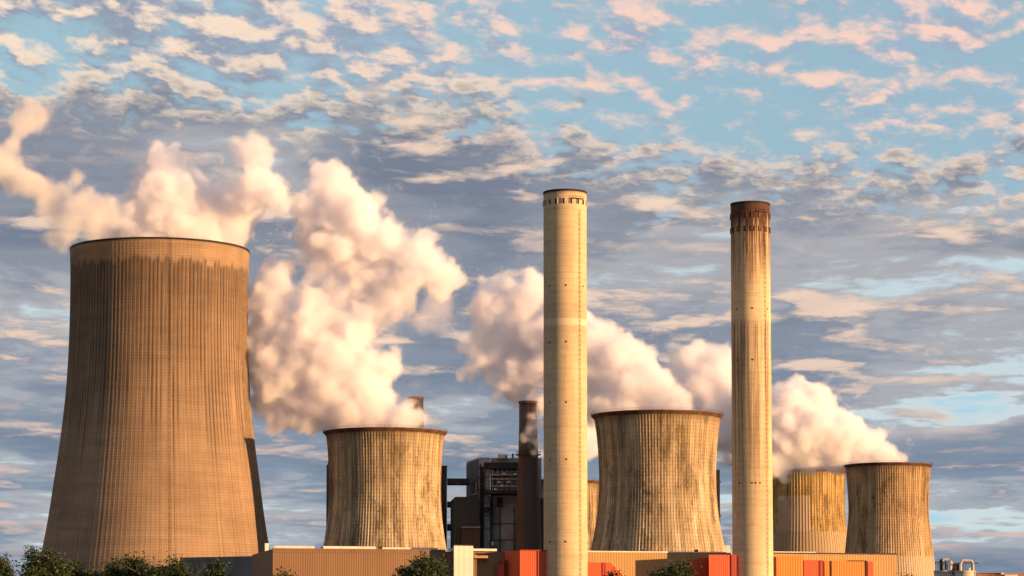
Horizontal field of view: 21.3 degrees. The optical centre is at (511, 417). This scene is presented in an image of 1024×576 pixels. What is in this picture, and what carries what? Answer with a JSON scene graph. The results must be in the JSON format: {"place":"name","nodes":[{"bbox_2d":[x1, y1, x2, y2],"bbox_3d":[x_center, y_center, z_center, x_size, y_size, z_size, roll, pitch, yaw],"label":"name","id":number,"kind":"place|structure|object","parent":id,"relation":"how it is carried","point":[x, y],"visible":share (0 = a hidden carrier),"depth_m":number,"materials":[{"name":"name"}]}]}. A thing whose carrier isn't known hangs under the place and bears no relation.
{"place":"outdoors","nodes":[
{"label":"outdoors","id":0,"kind":"place"},
{"bbox_2d":[41,237,269,573],"bbox_3d":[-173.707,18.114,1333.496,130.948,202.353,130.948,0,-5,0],"label":"cooling tower","id":1,"kind":"structure","parent":0,"point":[157,458],"depth_m":1296.99,"materials":[{"name":"concrete"}]},
{"bbox_2d":[153,556,251,575],"bbox_3d":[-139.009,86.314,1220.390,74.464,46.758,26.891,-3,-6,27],"label":"grey shed","id":2,"kind":"structure","parent":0,"point":[241,565],"depth_m":1201.60,"materials":[{"name":"metal"}]},
{"bbox_2d":[252,543,445,575],"bbox_3d":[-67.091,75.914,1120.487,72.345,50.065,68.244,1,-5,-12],"label":"long hall","id":3,"kind":"structure","parent":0,"point":[341,561],"depth_m":1088.45,"materials":[{"name":"metal"}]},
{"bbox_2d":[446,548,504,575],"bbox_3d":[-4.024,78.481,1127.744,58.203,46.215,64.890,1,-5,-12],"label":"link hall","id":4,"kind":"structure","parent":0,"point":[485,563],"depth_m":1099.44,"materials":[{"name":"metal"}]},
{"bbox_2d":[466,453,543,551],"bbox_3d":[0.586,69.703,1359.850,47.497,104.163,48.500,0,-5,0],"label":"boiler house","id":5,"kind":"structure","parent":0,"point":[492,486],"depth_m":1346.71,"materials":[{"name":"black metal"}]},
{"bbox_2d":[0,0,1023,575],"label":"sky","id":6,"kind":"structure","parent":0,"point":[383,169],"materials":[{"name":"blue"}]},
{"bbox_2d":[542,478,598,550],"bbox_3d":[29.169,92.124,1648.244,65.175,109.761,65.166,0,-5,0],"label":"cooling tower","id":7,"kind":"structure","parent":0,"point":[592,494],"depth_m":1637.01,"materials":[{"name":"brown concrete"}]},
{"bbox_2d":[591,407,724,551],"bbox_3d":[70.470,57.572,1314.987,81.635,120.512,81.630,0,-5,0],"label":"cooling tower","id":8,"kind":"structure","parent":0,"point":[657,480],"depth_m":1292.03,"materials":[{"name":"concrete"}]},
{"bbox_2d":[587,545,896,575],"bbox_3d":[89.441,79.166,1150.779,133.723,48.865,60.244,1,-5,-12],"label":"ochre hall","id":9,"kind":"structure","parent":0,"point":[642,562],"depth_m":1117.26,"materials":[{"name":"metal"}]},
{"bbox_2d":[772,466,846,552],"bbox_3d":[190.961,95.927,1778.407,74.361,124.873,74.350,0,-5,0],"label":"cooling tower","id":10,"kind":"structure","parent":0,"point":[809,509],"depth_m":1756.89,"materials":[{"name":"concrete"}]},
{"bbox_2d":[843,460,934,575],"bbox_3d":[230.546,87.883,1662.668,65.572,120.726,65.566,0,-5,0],"label":"cooling tower","id":11,"kind":"structure","parent":0,"point":[888,507],"depth_m":1643.61,"materials":[{"name":"concrete"}]},
{"bbox_2d":[976,572,1023,575],"bbox_3d":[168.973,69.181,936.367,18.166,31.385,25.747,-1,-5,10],"label":"building","id":12,"kind":"structure","parent":0,"point":[1000,574],"depth_m":928.85,"materials":[{"name":"metal"}]},
{"label":"ground","id":13,"kind":"structure","parent":0,"visible":0},
{"bbox_2d":[0,552,23,575],"bbox_3d":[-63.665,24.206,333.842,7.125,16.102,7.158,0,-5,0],"label":"broadleaf tree","id":14,"kind":"object","parent":13,"relation":"on","point":[5,570],"visible":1,"depth_m":335.06,"materials":[{"name":"green plant"}]},
{"bbox_2d":[15,542,73,575],"bbox_3d":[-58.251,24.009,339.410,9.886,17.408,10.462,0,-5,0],"label":"broadleaf tree","id":15,"kind":"object","parent":13,"relation":"on","point":[37,561],"visible":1,"depth_m":340.78,"materials":[{"name":"green plant"}]},
{"bbox_2d":[50,557,102,575],"bbox_3d":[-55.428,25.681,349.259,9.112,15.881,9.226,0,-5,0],"label":"broadleaf tree","id":16,"kind":"object","parent":13,"relation":"on","point":[76,570],"visible":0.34,"depth_m":348.15,"materials":[{"name":"green plant"}]},
{"bbox_2d":[82,565,104,575],"bbox_3d":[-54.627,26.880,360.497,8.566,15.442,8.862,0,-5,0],"label":"broadleaf tree","id":17,"kind":"object","parent":13,"relation":"on","point":[91,571],"visible":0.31,"depth_m":361.57,"materials":[{"name":"green plant"}]},
{"bbox_2d":[96,551,158,575],"bbox_3d":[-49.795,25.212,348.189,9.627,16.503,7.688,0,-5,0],"label":"broadleaf tree","id":18,"kind":"object","parent":13,"relation":"on","point":[115,569],"visible":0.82,"depth_m":347.23,"materials":[{"name":"green plant"}]},
{"bbox_2d":[125,550,205,575],"bbox_3d":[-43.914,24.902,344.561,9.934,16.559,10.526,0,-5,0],"label":"broadleaf tree","id":19,"kind":"object","parent":13,"relation":"on","point":[175,569],"visible":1,"depth_m":344.07,"materials":[{"name":"green plant"}]},
{"bbox_2d":[195,556,231,575],"bbox_3d":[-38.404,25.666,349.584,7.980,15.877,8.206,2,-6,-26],"label":"broadleaf tree","id":20,"kind":"object","parent":13,"relation":"on","point":[215,569],"visible":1,"depth_m":348.42,"materials":[{"name":"green plant"}]},
{"bbox_2d":[267,565,296,575],"bbox_3d":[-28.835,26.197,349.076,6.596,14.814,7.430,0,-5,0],"label":"broadleaf tree","id":21,"kind":"object","parent":13,"relation":"on","point":[285,572],"visible":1,"depth_m":350.24,"materials":[{"name":"green plant"}]},
{"bbox_2d":[391,550,453,575],"bbox_3d":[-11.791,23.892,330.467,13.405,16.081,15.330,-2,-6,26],"label":"broadleaf tree","id":22,"kind":"object","parent":13,"relation":"on","point":[423,566],"visible":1,"depth_m":328.31,"materials":[{"name":"green plant"}]},
{"bbox_2d":[603,567,625,575],"bbox_3d":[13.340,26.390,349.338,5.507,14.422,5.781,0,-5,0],"label":"broadleaf tree","id":23,"kind":"object","parent":13,"relation":"on","point":[613,574],"visible":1,"depth_m":349.57,"materials":[{"name":"green plant"}]},
{"bbox_2d":[647,557,702,575],"bbox_3d":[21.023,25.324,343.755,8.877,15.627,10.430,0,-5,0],"label":"broadleaf tree","id":24,"kind":"object","parent":13,"relation":"on","point":[677,569],"visible":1,"depth_m":341.84,"materials":[{"name":"green plant"}]},
{"label":"plant yard","id":25,"kind":"structure","parent":0,"visible":0},
{"bbox_2d":[326,464,328,525],"bbox_3d":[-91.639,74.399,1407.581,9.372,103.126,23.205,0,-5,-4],"label":"slim dark building","id":26,"kind":"structure","parent":25,"relation":"on","point":[327,489],"depth_m":1415.89,"materials":[{"name":"metal"}]},
{"bbox_2d":[323,425,446,551],"bbox_3d":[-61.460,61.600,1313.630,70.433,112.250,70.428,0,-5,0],"label":"cooling tower","id":27,"kind":"structure","parent":25,"relation":"on","point":[384,486],"depth_m":1292.11,"materials":[{"name":"concrete"}]},
{"bbox_2d":[407,396,423,427],"bbox_3d":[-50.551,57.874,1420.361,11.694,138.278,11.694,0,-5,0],"label":"steel stack","id":28,"kind":"object","parent":25,"relation":"on","point":[415,416],"visible":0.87,"depth_m":1422.19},
{"bbox_2d":[441,466,446,548],"bbox_3d":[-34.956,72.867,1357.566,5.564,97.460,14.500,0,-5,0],"label":"transfer tower","id":29,"kind":"structure","parent":25,"relation":"on","point":[444,492],"depth_m":1353.64,"materials":[{"name":"metal"}]},
{"bbox_2d":[447,478,469,484],"bbox_3d":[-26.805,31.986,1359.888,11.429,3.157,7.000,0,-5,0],"label":"conveyor bridge","id":30,"kind":"structure","parent":29,"relation":"attached to","point":[458,481],"depth_m":1356.45,"materials":[{"name":"metal"}]},
{"bbox_2d":[453,545,472,575],"bbox_3d":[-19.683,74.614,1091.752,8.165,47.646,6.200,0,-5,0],"label":"lift shaft","id":31,"kind":"object","parent":25,"relation":"on","point":[462,560],"visible":1,"depth_m":1091.98,"materials":[{"name":"white concrete"}]},
{"bbox_2d":[450,497,479,551],"bbox_3d":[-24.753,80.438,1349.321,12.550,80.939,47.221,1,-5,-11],"label":"bunker block","id":32,"kind":"structure","parent":25,"relation":"on","point":[464,529],"depth_m":1335.83,"materials":[{"name":"grey concrete"}]},
{"bbox_2d":[497,559,503,575],"bbox_3d":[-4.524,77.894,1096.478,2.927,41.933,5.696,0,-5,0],"label":"duct housing","id":33,"kind":"object","parent":25,"relation":"on","point":[500,570],"visible":1,"depth_m":1096.44,"materials":[{"name":"red metal"}]},
{"bbox_2d":[505,550,546,575],"bbox_3d":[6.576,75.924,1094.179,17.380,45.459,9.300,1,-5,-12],"label":"duct housing","id":34,"kind":"object","parent":25,"relation":"on","point":[525,563],"visible":1,"depth_m":1092.21,"materials":[{"name":"metal"}]},
{"bbox_2d":[515,400,540,550],"bbox_3d":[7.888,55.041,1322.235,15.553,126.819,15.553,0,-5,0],"label":"steel stack","id":35,"kind":"object","parent":25,"relation":"on","point":[528,533],"visible":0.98,"depth_m":1320.28,"materials":[{"name":"brown metal"}]},
{"bbox_2d":[543,189,587,575],"bbox_3d":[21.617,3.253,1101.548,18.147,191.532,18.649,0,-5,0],"label":"tall chimney","id":36,"kind":"object","parent":25,"relation":"on","point":[565,355],"visible":1,"depth_m":1096.43,"materials":[{"name":"beige concrete"}]},
{"bbox_2d":[587,562,622,575],"bbox_3d":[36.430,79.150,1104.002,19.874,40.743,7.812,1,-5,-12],"label":"sloped duct","id":37,"kind":"object","parent":25,"relation":"on","point":[597,568],"visible":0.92,"depth_m":1101.61,"materials":[{"name":"metal"}]},
{"bbox_2d":[688,558,707,575],"bbox_3d":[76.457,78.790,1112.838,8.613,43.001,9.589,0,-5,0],"label":"duct housing","id":38,"kind":"object","parent":25,"relation":"on","point":[702,562],"visible":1,"depth_m":1110.29,"materials":[{"name":"red metal"}]},
{"bbox_2d":[716,470,720,520],"bbox_3d":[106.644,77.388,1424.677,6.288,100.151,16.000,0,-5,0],"label":"dark stair tower","id":39,"kind":"structure","parent":25,"relation":"on","point":[718,481],"depth_m":1422.06,"materials":[{"name":"metal"}]},
{"bbox_2d":[709,555,736,575],"bbox_3d":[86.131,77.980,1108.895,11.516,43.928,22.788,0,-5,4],"label":"duct housing","id":40,"kind":"object","parent":25,"relation":"on","point":[722,565],"visible":1,"depth_m":1100.80,"materials":[{"name":"metal"}]},
{"bbox_2d":[730,201,772,575],"bbox_3d":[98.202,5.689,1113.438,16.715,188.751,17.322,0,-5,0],"label":"tall chimney","id":41,"kind":"object","parent":25,"relation":"on","point":[752,494],"visible":0.99,"depth_m":1108.84,"materials":[{"name":"concrete"}]},
{"bbox_2d":[773,556,802,575],"bbox_3d":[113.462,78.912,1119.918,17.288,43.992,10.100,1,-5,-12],"label":"duct housing","id":42,"kind":"object","parent":25,"relation":"on","point":[787,565],"visible":0.9,"depth_m":1116.93,"materials":[{"name":"metal"}]},
{"bbox_2d":[804,560,823,575],"bbox_3d":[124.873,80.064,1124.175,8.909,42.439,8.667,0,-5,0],"label":"duct housing","id":43,"kind":"object","parent":25,"relation":"on","point":[813,567],"visible":1,"depth_m":1122.30,"materials":[{"name":"metal"}]},
{"bbox_2d":[824,560,872,575],"bbox_3d":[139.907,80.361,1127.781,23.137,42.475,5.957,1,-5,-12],"label":"duct housing","id":44,"kind":"object","parent":25,"relation":"on","point":[847,568],"visible":1,"depth_m":1126.60,"materials":[{"name":"metal"}]},
{"bbox_2d":[933,558,954,575],"bbox_3d":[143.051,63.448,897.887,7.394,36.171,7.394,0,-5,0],"label":"storage silo","id":45,"kind":"object","parent":25,"relation":"on","point":[945,572],"visible":1,"depth_m":897.86,"materials":[{"name":"metal"}]},
{"bbox_2d":[953,559,977,575],"bbox_3d":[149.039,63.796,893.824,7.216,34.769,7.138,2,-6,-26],"label":"storage silo","id":46,"kind":"object","parent":25,"relation":"on","point":[957,569],"visible":1,"depth_m":893.87,"materials":[{"name":"metal"}]}
]}

